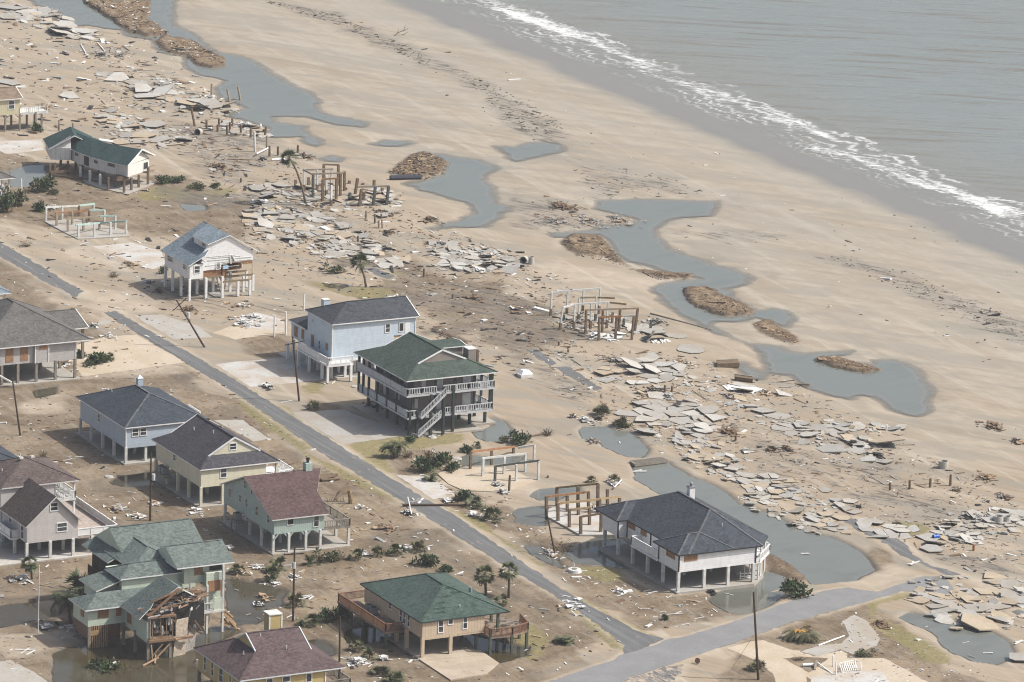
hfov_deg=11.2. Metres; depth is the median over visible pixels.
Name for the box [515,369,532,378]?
white shell
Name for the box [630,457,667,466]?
timber platform
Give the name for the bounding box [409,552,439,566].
shrub
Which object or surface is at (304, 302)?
piling
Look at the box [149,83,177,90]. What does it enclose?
debris heap
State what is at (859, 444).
broken concrete
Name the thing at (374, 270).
road
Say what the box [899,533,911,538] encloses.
broken concrete
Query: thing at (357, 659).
debris heap
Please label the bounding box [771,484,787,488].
broken concrete
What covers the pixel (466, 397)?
door
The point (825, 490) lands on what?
broken concrete
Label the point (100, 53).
debris heap
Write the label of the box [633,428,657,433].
broken concrete
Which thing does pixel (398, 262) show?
broken concrete
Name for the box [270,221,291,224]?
broken concrete
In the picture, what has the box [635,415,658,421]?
broken concrete
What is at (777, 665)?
pavement
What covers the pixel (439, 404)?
door
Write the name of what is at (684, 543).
stilt house
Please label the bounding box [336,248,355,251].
broken concrete
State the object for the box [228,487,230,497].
window
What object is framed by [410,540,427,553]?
shrub
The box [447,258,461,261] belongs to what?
broken concrete
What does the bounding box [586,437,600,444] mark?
debris heap
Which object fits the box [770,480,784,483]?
broken concrete
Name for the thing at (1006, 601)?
broken concrete
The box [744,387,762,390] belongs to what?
broken concrete
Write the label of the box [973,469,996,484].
debris heap
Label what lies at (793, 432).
broken concrete
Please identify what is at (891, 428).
broken concrete
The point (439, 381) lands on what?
door
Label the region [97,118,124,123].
broken concrete
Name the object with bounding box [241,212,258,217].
broken concrete
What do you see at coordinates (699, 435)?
broken concrete
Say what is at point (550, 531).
utility pole
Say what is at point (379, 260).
broken concrete
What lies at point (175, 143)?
broken concrete
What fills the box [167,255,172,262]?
window
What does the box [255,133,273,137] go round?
broken concrete
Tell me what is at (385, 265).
broken concrete
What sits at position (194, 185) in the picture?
shrub
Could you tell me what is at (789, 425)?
broken concrete
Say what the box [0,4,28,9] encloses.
broken concrete
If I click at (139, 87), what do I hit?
broken concrete
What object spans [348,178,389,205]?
stilt ruin
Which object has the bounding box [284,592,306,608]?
shrub
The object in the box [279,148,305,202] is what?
palm tree
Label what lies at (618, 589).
debris heap
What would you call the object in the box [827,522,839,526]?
broken concrete
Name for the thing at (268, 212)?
broken concrete
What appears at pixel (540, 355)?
road
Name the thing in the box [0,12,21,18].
broken concrete
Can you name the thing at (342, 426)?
pavement
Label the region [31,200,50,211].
shrub
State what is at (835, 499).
broken concrete
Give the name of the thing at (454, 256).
broken concrete
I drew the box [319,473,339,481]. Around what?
log pile
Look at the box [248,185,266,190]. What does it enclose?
broken concrete
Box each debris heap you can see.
[4,573,49,589]
[40,623,55,630]
[57,360,70,366]
[59,624,82,636]
[90,50,123,60]
[90,322,99,328]
[100,332,117,338]
[103,503,135,516]
[119,261,139,268]
[128,512,146,518]
[140,278,155,283]
[148,500,162,505]
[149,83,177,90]
[152,287,163,293]
[180,305,197,312]
[188,507,209,516]
[189,94,228,107]
[205,163,238,173]
[218,300,250,308]
[222,316,261,327]
[226,544,233,549]
[228,569,252,576]
[236,120,261,128]
[241,312,266,323]
[247,564,265,569]
[250,199,273,204]
[251,199,268,204]
[252,600,265,606]
[254,593,276,601]
[259,382,274,389]
[260,578,279,586]
[285,232,320,241]
[286,573,301,580]
[293,153,320,159]
[340,656,381,677]
[354,504,371,510]
[362,401,384,409]
[369,206,393,215]
[372,520,401,536]
[377,654,392,660]
[379,230,397,234]
[401,509,418,517]
[420,216,444,223]
[442,498,454,502]
[454,510,483,517]
[464,266,491,272]
[466,294,482,299]
[481,252,502,260]
[492,481,504,487]
[497,487,510,493]
[508,306,534,313]
[531,213,580,230]
[538,547,558,558]
[544,195,587,214]
[557,317,594,325]
[559,595,588,615]
[563,214,625,227]
[571,416,598,424]
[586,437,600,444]
[589,331,620,341]
[599,213,646,226]
[600,355,626,365]
[606,477,620,485]
[612,586,628,593]
[632,385,670,399]
[640,330,670,343]
[642,315,668,325]
[649,391,677,401]
[666,358,699,368]
[707,589,716,595]
[713,428,739,436]
[723,392,735,399]
[740,447,752,452]
[756,445,784,452]
[758,388,771,395]
[778,445,799,451]
[846,439,863,446]
[863,452,885,458]
[871,619,891,629]
[947,509,1005,526]
[951,486,969,494]
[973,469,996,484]
[975,420,1006,431]
[995,491,1014,502]
[1001,437,1023,444]
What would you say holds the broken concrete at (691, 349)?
on the ground
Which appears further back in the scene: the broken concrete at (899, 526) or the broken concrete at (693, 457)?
the broken concrete at (693, 457)
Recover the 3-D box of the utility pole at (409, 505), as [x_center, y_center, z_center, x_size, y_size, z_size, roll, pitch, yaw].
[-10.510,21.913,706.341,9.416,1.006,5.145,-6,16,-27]
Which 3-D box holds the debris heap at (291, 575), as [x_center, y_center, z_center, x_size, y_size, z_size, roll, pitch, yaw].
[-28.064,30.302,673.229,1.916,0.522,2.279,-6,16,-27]
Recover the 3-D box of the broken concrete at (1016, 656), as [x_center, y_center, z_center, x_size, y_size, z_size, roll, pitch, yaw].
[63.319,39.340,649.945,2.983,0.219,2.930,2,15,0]
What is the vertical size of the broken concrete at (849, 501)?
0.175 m
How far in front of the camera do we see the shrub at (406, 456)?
729.85 m
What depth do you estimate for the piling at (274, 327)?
791.64 m
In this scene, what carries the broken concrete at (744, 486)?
on the ground
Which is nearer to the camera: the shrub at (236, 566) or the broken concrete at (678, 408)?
the shrub at (236, 566)
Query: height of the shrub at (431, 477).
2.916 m
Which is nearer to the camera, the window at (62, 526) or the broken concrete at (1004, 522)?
the window at (62, 526)
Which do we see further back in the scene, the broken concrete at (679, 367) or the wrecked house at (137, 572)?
the broken concrete at (679, 367)
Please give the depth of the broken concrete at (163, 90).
960.77 m
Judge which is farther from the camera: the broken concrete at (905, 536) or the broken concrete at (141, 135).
the broken concrete at (141, 135)
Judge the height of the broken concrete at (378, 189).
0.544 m
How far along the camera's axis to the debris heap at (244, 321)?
798.21 m
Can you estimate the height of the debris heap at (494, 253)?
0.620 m
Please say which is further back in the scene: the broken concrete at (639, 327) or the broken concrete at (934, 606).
the broken concrete at (639, 327)
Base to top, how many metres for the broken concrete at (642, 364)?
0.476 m
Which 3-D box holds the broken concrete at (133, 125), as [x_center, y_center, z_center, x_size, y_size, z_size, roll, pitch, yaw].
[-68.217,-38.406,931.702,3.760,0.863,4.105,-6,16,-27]
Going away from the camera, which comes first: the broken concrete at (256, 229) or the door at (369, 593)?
the door at (369, 593)
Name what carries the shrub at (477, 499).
on the ground
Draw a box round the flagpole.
[38,565,39,632]
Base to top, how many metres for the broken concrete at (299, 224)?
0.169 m
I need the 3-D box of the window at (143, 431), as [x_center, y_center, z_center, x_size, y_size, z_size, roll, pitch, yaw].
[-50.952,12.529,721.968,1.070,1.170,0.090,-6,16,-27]
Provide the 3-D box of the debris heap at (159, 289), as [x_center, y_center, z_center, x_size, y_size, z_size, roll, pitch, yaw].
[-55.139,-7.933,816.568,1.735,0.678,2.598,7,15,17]
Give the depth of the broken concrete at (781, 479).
724.21 m
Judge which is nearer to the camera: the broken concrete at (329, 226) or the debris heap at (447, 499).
the debris heap at (447, 499)
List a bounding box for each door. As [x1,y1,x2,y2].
[368,590,370,603]
[405,322,409,332]
[436,398,440,409]
[437,379,442,387]
[462,393,470,404]
[463,376,470,384]
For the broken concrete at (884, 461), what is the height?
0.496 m
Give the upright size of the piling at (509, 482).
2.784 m
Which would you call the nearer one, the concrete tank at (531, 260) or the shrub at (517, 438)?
the shrub at (517, 438)
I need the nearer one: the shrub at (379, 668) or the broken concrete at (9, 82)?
the shrub at (379, 668)
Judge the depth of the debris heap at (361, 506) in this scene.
704.47 m
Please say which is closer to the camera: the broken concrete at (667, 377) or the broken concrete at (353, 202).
the broken concrete at (667, 377)
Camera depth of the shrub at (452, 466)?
723.31 m
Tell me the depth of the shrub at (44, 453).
723.60 m
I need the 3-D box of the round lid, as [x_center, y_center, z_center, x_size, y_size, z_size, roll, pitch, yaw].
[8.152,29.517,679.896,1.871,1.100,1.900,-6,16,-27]
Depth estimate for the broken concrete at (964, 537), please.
699.61 m
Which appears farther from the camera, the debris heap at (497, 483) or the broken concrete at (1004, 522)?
the debris heap at (497, 483)
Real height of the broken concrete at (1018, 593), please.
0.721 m
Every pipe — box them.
[194,128,202,134]
[389,175,421,179]
[520,256,528,262]
[818,635,844,645]
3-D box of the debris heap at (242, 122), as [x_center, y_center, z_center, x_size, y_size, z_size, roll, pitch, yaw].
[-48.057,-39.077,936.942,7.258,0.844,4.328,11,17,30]
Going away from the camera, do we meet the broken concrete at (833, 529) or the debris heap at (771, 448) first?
the broken concrete at (833, 529)
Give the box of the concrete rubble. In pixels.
[0,0,1023,630]
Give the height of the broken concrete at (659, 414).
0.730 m
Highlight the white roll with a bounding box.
[802,660,832,673]
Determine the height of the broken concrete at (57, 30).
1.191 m
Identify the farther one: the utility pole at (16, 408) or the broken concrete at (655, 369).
the broken concrete at (655, 369)
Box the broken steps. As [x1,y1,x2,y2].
[832,655,861,674]
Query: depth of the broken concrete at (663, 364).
782.97 m
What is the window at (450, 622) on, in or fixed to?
in the stilt house at (437, 614)
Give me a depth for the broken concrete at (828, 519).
706.12 m
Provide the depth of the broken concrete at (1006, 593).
675.20 m
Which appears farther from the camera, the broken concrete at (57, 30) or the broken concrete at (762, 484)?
the broken concrete at (57, 30)
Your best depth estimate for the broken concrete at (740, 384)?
773.04 m
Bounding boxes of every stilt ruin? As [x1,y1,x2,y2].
[44,203,129,239]
[294,164,345,205]
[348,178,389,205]
[436,444,539,491]
[545,483,620,536]
[549,287,651,340]
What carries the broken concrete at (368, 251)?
on the concrete rubble
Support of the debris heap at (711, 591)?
on the ground
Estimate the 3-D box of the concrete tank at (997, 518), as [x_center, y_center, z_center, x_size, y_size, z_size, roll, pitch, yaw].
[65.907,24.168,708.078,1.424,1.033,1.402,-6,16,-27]
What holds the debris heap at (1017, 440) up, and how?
on the ground
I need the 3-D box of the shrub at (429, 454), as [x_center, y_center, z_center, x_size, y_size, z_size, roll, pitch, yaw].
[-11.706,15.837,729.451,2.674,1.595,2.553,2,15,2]
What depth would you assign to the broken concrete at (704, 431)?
747.08 m
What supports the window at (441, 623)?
in the stilt house at (437, 614)
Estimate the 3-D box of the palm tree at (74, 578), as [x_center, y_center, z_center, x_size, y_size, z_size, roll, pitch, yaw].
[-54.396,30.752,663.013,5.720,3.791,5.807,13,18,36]
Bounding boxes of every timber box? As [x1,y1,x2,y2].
[716,359,739,367]
[734,374,752,382]
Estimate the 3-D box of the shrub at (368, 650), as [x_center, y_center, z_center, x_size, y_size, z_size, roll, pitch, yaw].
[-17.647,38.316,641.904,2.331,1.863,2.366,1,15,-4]
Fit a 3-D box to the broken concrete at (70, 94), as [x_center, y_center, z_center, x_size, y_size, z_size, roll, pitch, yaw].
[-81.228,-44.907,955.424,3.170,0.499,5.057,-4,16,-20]
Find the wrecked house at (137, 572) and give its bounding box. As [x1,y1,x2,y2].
[68,518,234,665]
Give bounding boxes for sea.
[429,0,1023,242]
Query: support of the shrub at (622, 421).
on the ground
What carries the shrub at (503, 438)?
on the ground
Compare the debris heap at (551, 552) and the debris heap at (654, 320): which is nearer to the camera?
the debris heap at (551, 552)
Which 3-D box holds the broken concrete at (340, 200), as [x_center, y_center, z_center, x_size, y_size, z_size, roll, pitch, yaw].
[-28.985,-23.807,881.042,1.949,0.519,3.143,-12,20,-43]
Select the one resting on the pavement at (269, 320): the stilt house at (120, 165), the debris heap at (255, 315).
the debris heap at (255, 315)
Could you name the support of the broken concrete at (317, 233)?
on the ground
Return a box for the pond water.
[0,0,1013,681]
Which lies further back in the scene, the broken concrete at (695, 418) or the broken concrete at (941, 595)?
the broken concrete at (695, 418)
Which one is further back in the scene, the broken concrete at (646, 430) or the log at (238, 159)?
the log at (238, 159)
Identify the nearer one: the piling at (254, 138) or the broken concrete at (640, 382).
the broken concrete at (640, 382)
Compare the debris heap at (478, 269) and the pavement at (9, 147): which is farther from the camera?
the pavement at (9, 147)
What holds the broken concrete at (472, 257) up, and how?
on the ground
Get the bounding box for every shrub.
[0,182,28,206]
[0,193,12,211]
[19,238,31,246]
[27,173,56,191]
[31,121,43,132]
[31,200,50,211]
[38,450,50,457]
[46,187,59,195]
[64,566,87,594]
[76,349,86,357]
[82,351,110,367]
[87,656,122,674]
[104,352,114,361]
[108,272,118,277]
[154,174,171,183]
[158,265,168,273]
[168,175,185,182]
[186,181,206,190]
[209,182,220,188]
[228,563,246,575]
[266,554,287,574]
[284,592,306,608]
[298,612,323,627]
[301,554,321,565]
[306,400,318,410]
[311,547,343,562]
[319,606,336,623]
[321,261,345,273]
[329,606,349,621]
[347,548,365,561]
[347,639,364,652]
[361,645,376,660]
[367,664,395,674]
[369,544,384,557]
[381,670,405,681]
[386,543,406,557]
[398,451,415,459]
[404,435,416,442]
[409,455,436,473]
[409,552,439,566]
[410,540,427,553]
[421,468,438,481]
[422,449,436,459]
[431,451,452,468]
[438,563,454,572]
[444,461,459,473]
[451,488,475,502]
[459,444,473,454]
[464,495,482,509]
[471,441,480,448]
[478,504,504,523]
[491,592,508,605]
[499,434,508,442]
[507,429,529,445]
[540,427,553,436]
[551,537,574,553]
[552,635,576,645]
[586,476,596,482]
[591,404,610,415]
[607,474,621,481]
[611,415,633,428]
[661,613,668,620]
[746,657,766,672]
[778,577,813,597]
[791,653,807,660]
[855,648,875,657]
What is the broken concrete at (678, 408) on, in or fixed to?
on the ground
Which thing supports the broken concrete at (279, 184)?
on the ground
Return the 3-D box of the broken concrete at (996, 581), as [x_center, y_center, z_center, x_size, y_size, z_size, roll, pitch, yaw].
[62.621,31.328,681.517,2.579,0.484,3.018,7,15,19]
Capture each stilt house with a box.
[0,86,47,130]
[0,169,15,195]
[0,285,12,298]
[0,298,91,386]
[0,445,19,459]
[0,453,117,565]
[43,126,156,193]
[75,375,209,465]
[151,414,293,507]
[160,221,258,300]
[193,609,350,681]
[220,457,350,555]
[277,296,419,382]
[337,573,528,680]
[352,332,497,436]
[594,481,769,593]
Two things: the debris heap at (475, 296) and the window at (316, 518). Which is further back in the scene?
the debris heap at (475, 296)
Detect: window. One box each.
[8,100,14,109]
[20,525,23,539]
[50,502,57,511]
[56,522,67,531]
[97,413,100,422]
[132,428,138,436]
[140,427,146,435]
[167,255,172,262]
[194,265,199,273]
[203,656,206,671]
[208,564,223,570]
[211,662,213,676]
[218,668,222,681]
[220,468,226,477]
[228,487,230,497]
[243,479,246,489]
[255,505,258,516]
[282,675,290,681]
[287,519,293,525]
[305,673,311,681]
[313,516,319,526]
[385,323,390,332]
[399,322,403,331]
[399,610,402,621]
[403,613,405,624]
[407,615,410,627]
[438,621,443,632]
[448,620,453,624]
[462,618,467,628]
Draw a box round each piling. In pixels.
[190,108,195,125]
[226,89,230,104]
[253,131,255,151]
[268,145,270,156]
[273,315,274,336]
[285,311,286,334]
[303,294,304,310]
[508,475,510,490]
[949,474,951,485]
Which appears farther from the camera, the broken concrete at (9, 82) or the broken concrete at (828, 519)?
the broken concrete at (9, 82)
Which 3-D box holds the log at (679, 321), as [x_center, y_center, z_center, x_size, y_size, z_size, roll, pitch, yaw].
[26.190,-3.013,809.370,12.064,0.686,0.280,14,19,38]
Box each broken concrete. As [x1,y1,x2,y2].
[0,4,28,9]
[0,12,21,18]
[0,79,20,85]
[15,9,41,15]
[48,27,77,35]
[59,91,79,98]
[64,28,98,33]
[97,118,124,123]
[104,72,129,81]
[112,138,128,144]
[121,123,142,127]
[123,79,146,84]
[129,132,156,137]
[130,139,148,143]
[134,93,161,97]
[135,83,151,92]
[136,120,166,127]
[139,129,159,133]
[150,135,171,142]
[152,83,175,95]
[163,141,183,145]
[170,136,195,142]
[177,99,197,105]
[186,98,202,102]
[188,105,208,108]
[198,98,222,108]
[223,101,236,105]
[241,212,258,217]
[242,219,257,222]
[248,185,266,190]
[253,227,266,231]
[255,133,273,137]
[257,185,276,190]
[258,191,276,197]
[263,211,280,214]
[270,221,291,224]
[271,181,291,186]
[273,224,294,227]
[274,220,295,223]
[278,214,295,219]
[282,192,300,196]
[291,213,310,217]
[293,225,309,230]
[294,223,313,226]
[299,231,315,236]
[309,211,325,216]
[310,231,323,235]
[311,226,323,230]
[317,216,335,219]
[317,235,337,238]
[324,229,339,234]
[326,224,338,229]
[332,197,343,202]
[334,222,351,228]
[334,231,352,237]
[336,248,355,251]
[339,245,359,250]
[343,252,357,255]
[346,200,361,205]
[361,249,379,254]
[362,244,381,248]
[365,187,380,193]
[366,256,375,260]
[370,194,385,198]
[374,212,388,216]
[374,257,388,262]
[377,262,397,268]
[384,257,403,266]
[434,248,447,252]
[436,264,450,266]
[437,259,448,263]
[445,254,459,258]
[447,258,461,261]
[450,262,468,265]
[463,255,481,259]
[479,260,490,263]
[501,258,514,261]
[593,370,613,375]
[595,377,615,383]
[597,366,610,370]
[600,337,616,340]
[607,375,622,380]
[611,369,622,373]
[614,410,638,416]
[620,357,642,369]
[624,323,631,328]
[625,358,642,363]
[626,368,642,373]
[626,379,637,384]
[632,401,650,404]
[633,407,652,414]
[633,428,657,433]
[635,380,650,384]
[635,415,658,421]
[636,323,648,331]
[636,373,658,378]
[637,357,654,362]
[640,363,659,366]
[641,328,665,333]
[642,404,665,410]
[642,410,668,419]
[644,352,658,360]
[644,364,660,373]
[646,421,661,425]
[647,378,664,383]
[651,400,669,406]
[654,362,675,366]
[658,368,674,372]
[658,373,674,381]
[662,410,686,416]
[666,333,686,338]
[667,417,690,424]
[668,406,694,411]
[671,363,686,370]
[671,439,686,445]
[672,371,688,376]
[677,344,704,353]
[679,410,699,416]
[681,402,699,406]
[684,423,694,427]
[687,454,701,461]
[689,443,704,446]
[690,433,704,437]
[691,415,703,421]
[693,422,711,429]
[693,428,713,433]
[697,405,718,413]
[697,417,712,422]
[703,454,724,460]
[704,414,728,421]
[710,426,721,431]
[710,463,726,466]
[717,470,734,474]
[723,384,744,390]
[723,467,737,470]
[727,464,744,469]
[730,382,757,386]
[731,387,752,390]
[740,472,758,478]
[740,484,753,488]
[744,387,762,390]
[745,488,762,492]
[751,407,775,412]
[755,482,768,487]
[757,473,769,478]
[758,500,778,504]
[759,479,771,483]
[762,412,790,419]
[762,495,770,499]
[767,490,783,494]
[768,473,779,478]
[770,478,786,480]
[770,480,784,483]
[771,425,792,430]
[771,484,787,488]
[771,495,782,498]
[774,388,792,395]
[776,423,794,429]
[780,492,792,498]
[781,478,795,482]
[784,430,797,435]
[788,488,802,493]
[788,506,805,512]
[791,421,809,425]
[793,422,808,427]
[795,429,814,430]
[800,431,818,436]
[804,512,817,515]
[804,516,819,522]
[811,523,826,527]
[816,511,832,516]
[818,487,832,492]
[822,518,835,522]
[824,428,839,433]
[825,527,837,531]
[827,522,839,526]
[829,498,840,501]
[831,515,851,520]
[833,423,850,426]
[833,501,845,508]
[834,427,848,431]
[840,506,851,511]
[842,498,858,503]
[846,447,864,454]
[846,510,861,514]
[848,441,864,445]
[850,421,865,429]
[856,517,872,526]
[858,526,874,531]
[866,535,888,537]
[869,518,884,523]
[873,528,886,534]
[875,459,893,463]
[881,524,895,528]
[883,529,895,534]
[887,426,900,430]
[888,527,910,532]
[888,533,898,538]
[895,524,907,527]
[896,424,906,429]
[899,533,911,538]
[904,596,929,603]
[907,525,919,531]
[915,533,938,541]
[919,544,943,552]
[924,540,945,544]
[925,592,956,599]
[925,595,942,600]
[925,603,948,608]
[930,530,942,534]
[931,600,957,606]
[933,525,950,527]
[945,530,960,535]
[947,534,959,537]
[951,606,964,612]
[952,526,968,531]
[959,534,973,540]
[960,595,983,603]
[963,589,978,595]
[963,603,990,612]
[965,532,980,535]
[965,540,983,544]
[972,587,994,594]
[974,523,988,527]
[980,517,995,523]
[983,578,1003,584]
[984,571,1008,578]
[985,602,1011,609]
[986,615,1008,622]
[997,519,1011,524]
[997,597,1018,604]
[1000,508,1014,514]
[1001,588,1018,597]
[1007,578,1021,586]
[1009,653,1023,661]
[1010,595,1023,603]
[1011,517,1021,521]
[1011,591,1023,595]
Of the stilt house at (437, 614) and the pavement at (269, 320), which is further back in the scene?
the pavement at (269, 320)
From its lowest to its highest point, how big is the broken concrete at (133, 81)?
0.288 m
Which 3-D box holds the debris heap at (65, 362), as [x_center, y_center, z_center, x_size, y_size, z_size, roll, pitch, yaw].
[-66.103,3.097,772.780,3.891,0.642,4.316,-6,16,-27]
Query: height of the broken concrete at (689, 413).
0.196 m
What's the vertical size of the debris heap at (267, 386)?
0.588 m
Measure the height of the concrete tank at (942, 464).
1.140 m
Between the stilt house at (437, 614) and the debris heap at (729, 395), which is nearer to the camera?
the stilt house at (437, 614)
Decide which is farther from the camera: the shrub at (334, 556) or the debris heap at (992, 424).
the debris heap at (992, 424)
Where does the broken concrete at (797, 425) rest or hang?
on the ground
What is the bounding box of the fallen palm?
[781,624,827,644]
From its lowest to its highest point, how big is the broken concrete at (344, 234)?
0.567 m
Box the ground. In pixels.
[0,0,1023,681]
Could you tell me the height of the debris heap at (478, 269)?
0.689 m
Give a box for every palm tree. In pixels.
[20,555,38,578]
[48,586,83,623]
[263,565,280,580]
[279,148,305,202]
[349,252,370,286]
[378,442,401,457]
[387,436,410,456]
[472,564,495,595]
[497,561,519,597]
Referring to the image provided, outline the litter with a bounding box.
[0,0,1023,681]
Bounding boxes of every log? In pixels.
[228,158,249,159]
[650,312,711,330]
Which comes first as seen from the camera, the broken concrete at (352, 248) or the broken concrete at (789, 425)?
the broken concrete at (789, 425)
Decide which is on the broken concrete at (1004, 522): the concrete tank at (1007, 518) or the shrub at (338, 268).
the concrete tank at (1007, 518)
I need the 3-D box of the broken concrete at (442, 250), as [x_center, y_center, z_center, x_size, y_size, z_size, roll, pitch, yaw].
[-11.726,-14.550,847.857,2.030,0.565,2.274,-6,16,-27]
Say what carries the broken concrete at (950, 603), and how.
on the concrete rubble
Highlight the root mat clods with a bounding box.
[84,0,877,580]
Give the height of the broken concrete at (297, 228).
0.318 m
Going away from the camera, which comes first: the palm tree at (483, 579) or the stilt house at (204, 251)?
the palm tree at (483, 579)
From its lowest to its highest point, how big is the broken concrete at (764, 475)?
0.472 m
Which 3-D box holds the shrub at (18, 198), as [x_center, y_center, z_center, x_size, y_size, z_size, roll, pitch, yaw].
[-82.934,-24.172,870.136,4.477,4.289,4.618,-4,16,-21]
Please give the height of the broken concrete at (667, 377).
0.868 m
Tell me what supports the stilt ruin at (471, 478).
on the ground
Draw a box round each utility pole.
[12,378,20,435]
[149,452,154,520]
[173,297,204,347]
[284,547,303,621]
[285,336,304,400]
[338,616,340,661]
[402,497,469,514]
[545,508,555,552]
[731,591,759,679]
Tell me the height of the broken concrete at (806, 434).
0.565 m
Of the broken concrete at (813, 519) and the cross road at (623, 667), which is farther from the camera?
the broken concrete at (813, 519)
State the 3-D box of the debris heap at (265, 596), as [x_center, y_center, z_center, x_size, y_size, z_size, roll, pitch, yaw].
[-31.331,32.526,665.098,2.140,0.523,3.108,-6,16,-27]
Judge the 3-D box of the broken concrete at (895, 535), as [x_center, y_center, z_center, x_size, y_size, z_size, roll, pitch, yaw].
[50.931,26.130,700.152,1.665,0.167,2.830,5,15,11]
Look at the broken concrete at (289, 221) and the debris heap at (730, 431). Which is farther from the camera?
the broken concrete at (289, 221)
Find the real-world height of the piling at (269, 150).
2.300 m
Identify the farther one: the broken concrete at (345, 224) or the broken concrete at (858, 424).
the broken concrete at (345, 224)
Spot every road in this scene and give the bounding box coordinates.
[0,241,82,296]
[104,311,663,653]
[364,268,393,278]
[527,349,555,364]
[549,576,953,681]
[557,367,601,389]
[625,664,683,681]
[844,519,959,574]
[1012,610,1023,618]
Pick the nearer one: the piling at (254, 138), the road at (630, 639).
the road at (630, 639)
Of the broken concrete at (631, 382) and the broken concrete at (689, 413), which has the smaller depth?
the broken concrete at (689, 413)
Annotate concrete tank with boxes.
[528,256,533,264]
[938,460,947,468]
[993,514,1003,523]
[1004,515,1010,521]
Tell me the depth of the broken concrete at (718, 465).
729.67 m
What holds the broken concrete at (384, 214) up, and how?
on the ground
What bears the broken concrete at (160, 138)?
on the ground
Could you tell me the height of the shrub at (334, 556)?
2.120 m
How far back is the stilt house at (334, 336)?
771.45 m
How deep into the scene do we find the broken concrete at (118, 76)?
971.58 m
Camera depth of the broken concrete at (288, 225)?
861.21 m
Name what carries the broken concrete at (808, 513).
on the ground
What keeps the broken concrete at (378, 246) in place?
on the ground
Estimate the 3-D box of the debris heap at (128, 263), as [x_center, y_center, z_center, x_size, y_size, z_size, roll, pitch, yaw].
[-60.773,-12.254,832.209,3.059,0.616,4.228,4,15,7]
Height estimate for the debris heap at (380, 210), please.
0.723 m
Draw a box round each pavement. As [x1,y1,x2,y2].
[0,139,43,153]
[0,660,46,681]
[71,335,183,375]
[93,242,164,268]
[98,318,112,324]
[135,315,211,339]
[214,326,284,339]
[215,420,268,440]
[216,358,323,386]
[236,312,284,329]
[293,409,403,443]
[397,475,454,498]
[728,640,846,681]
[802,615,879,655]
[806,657,926,681]
[810,670,890,681]
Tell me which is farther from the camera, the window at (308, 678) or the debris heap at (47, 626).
the debris heap at (47, 626)
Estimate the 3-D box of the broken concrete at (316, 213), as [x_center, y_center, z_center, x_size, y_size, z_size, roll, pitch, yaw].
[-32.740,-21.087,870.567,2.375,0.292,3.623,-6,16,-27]
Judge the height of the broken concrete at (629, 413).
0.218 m
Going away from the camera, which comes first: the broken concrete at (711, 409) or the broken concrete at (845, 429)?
the broken concrete at (845, 429)
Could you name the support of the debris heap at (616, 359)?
on the ground
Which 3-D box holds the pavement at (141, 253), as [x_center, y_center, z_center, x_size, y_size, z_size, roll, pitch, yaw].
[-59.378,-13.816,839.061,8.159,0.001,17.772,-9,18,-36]
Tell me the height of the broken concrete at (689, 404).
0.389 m
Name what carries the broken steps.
on the pavement at (885, 666)
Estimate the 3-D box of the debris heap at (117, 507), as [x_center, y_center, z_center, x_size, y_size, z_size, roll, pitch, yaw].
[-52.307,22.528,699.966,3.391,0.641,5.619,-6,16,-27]
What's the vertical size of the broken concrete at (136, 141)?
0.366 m
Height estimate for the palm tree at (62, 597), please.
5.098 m
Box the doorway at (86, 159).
[84,156,88,165]
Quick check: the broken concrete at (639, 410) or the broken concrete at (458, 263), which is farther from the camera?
the broken concrete at (458, 263)
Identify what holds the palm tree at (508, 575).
on the ground
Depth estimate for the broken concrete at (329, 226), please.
862.09 m
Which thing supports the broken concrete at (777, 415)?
on the ground
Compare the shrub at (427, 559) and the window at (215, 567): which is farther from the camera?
the shrub at (427, 559)
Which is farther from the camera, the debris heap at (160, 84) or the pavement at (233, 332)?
the debris heap at (160, 84)
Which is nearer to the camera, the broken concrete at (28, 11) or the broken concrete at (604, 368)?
the broken concrete at (604, 368)
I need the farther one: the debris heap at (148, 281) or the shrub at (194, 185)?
the shrub at (194, 185)
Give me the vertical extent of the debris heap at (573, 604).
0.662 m
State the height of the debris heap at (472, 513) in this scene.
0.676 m
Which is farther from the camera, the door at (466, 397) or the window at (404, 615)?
the door at (466, 397)
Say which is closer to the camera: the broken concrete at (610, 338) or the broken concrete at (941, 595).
the broken concrete at (941, 595)
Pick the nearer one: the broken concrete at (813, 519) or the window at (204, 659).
the window at (204, 659)
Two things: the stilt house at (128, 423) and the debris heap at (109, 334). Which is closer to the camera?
the stilt house at (128, 423)
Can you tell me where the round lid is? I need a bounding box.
[567,563,581,573]
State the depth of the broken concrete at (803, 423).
753.00 m
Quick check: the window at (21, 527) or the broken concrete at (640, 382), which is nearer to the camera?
the window at (21, 527)
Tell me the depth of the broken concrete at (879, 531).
700.94 m
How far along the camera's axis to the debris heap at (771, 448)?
739.19 m
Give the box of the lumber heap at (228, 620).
[220,609,237,628]
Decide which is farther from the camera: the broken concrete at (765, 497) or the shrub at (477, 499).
the broken concrete at (765, 497)
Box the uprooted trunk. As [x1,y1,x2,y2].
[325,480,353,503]
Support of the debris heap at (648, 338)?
on the ground
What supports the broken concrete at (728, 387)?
on the ground
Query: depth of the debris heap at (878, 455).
738.01 m
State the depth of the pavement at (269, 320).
799.63 m
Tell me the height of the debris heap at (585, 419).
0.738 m

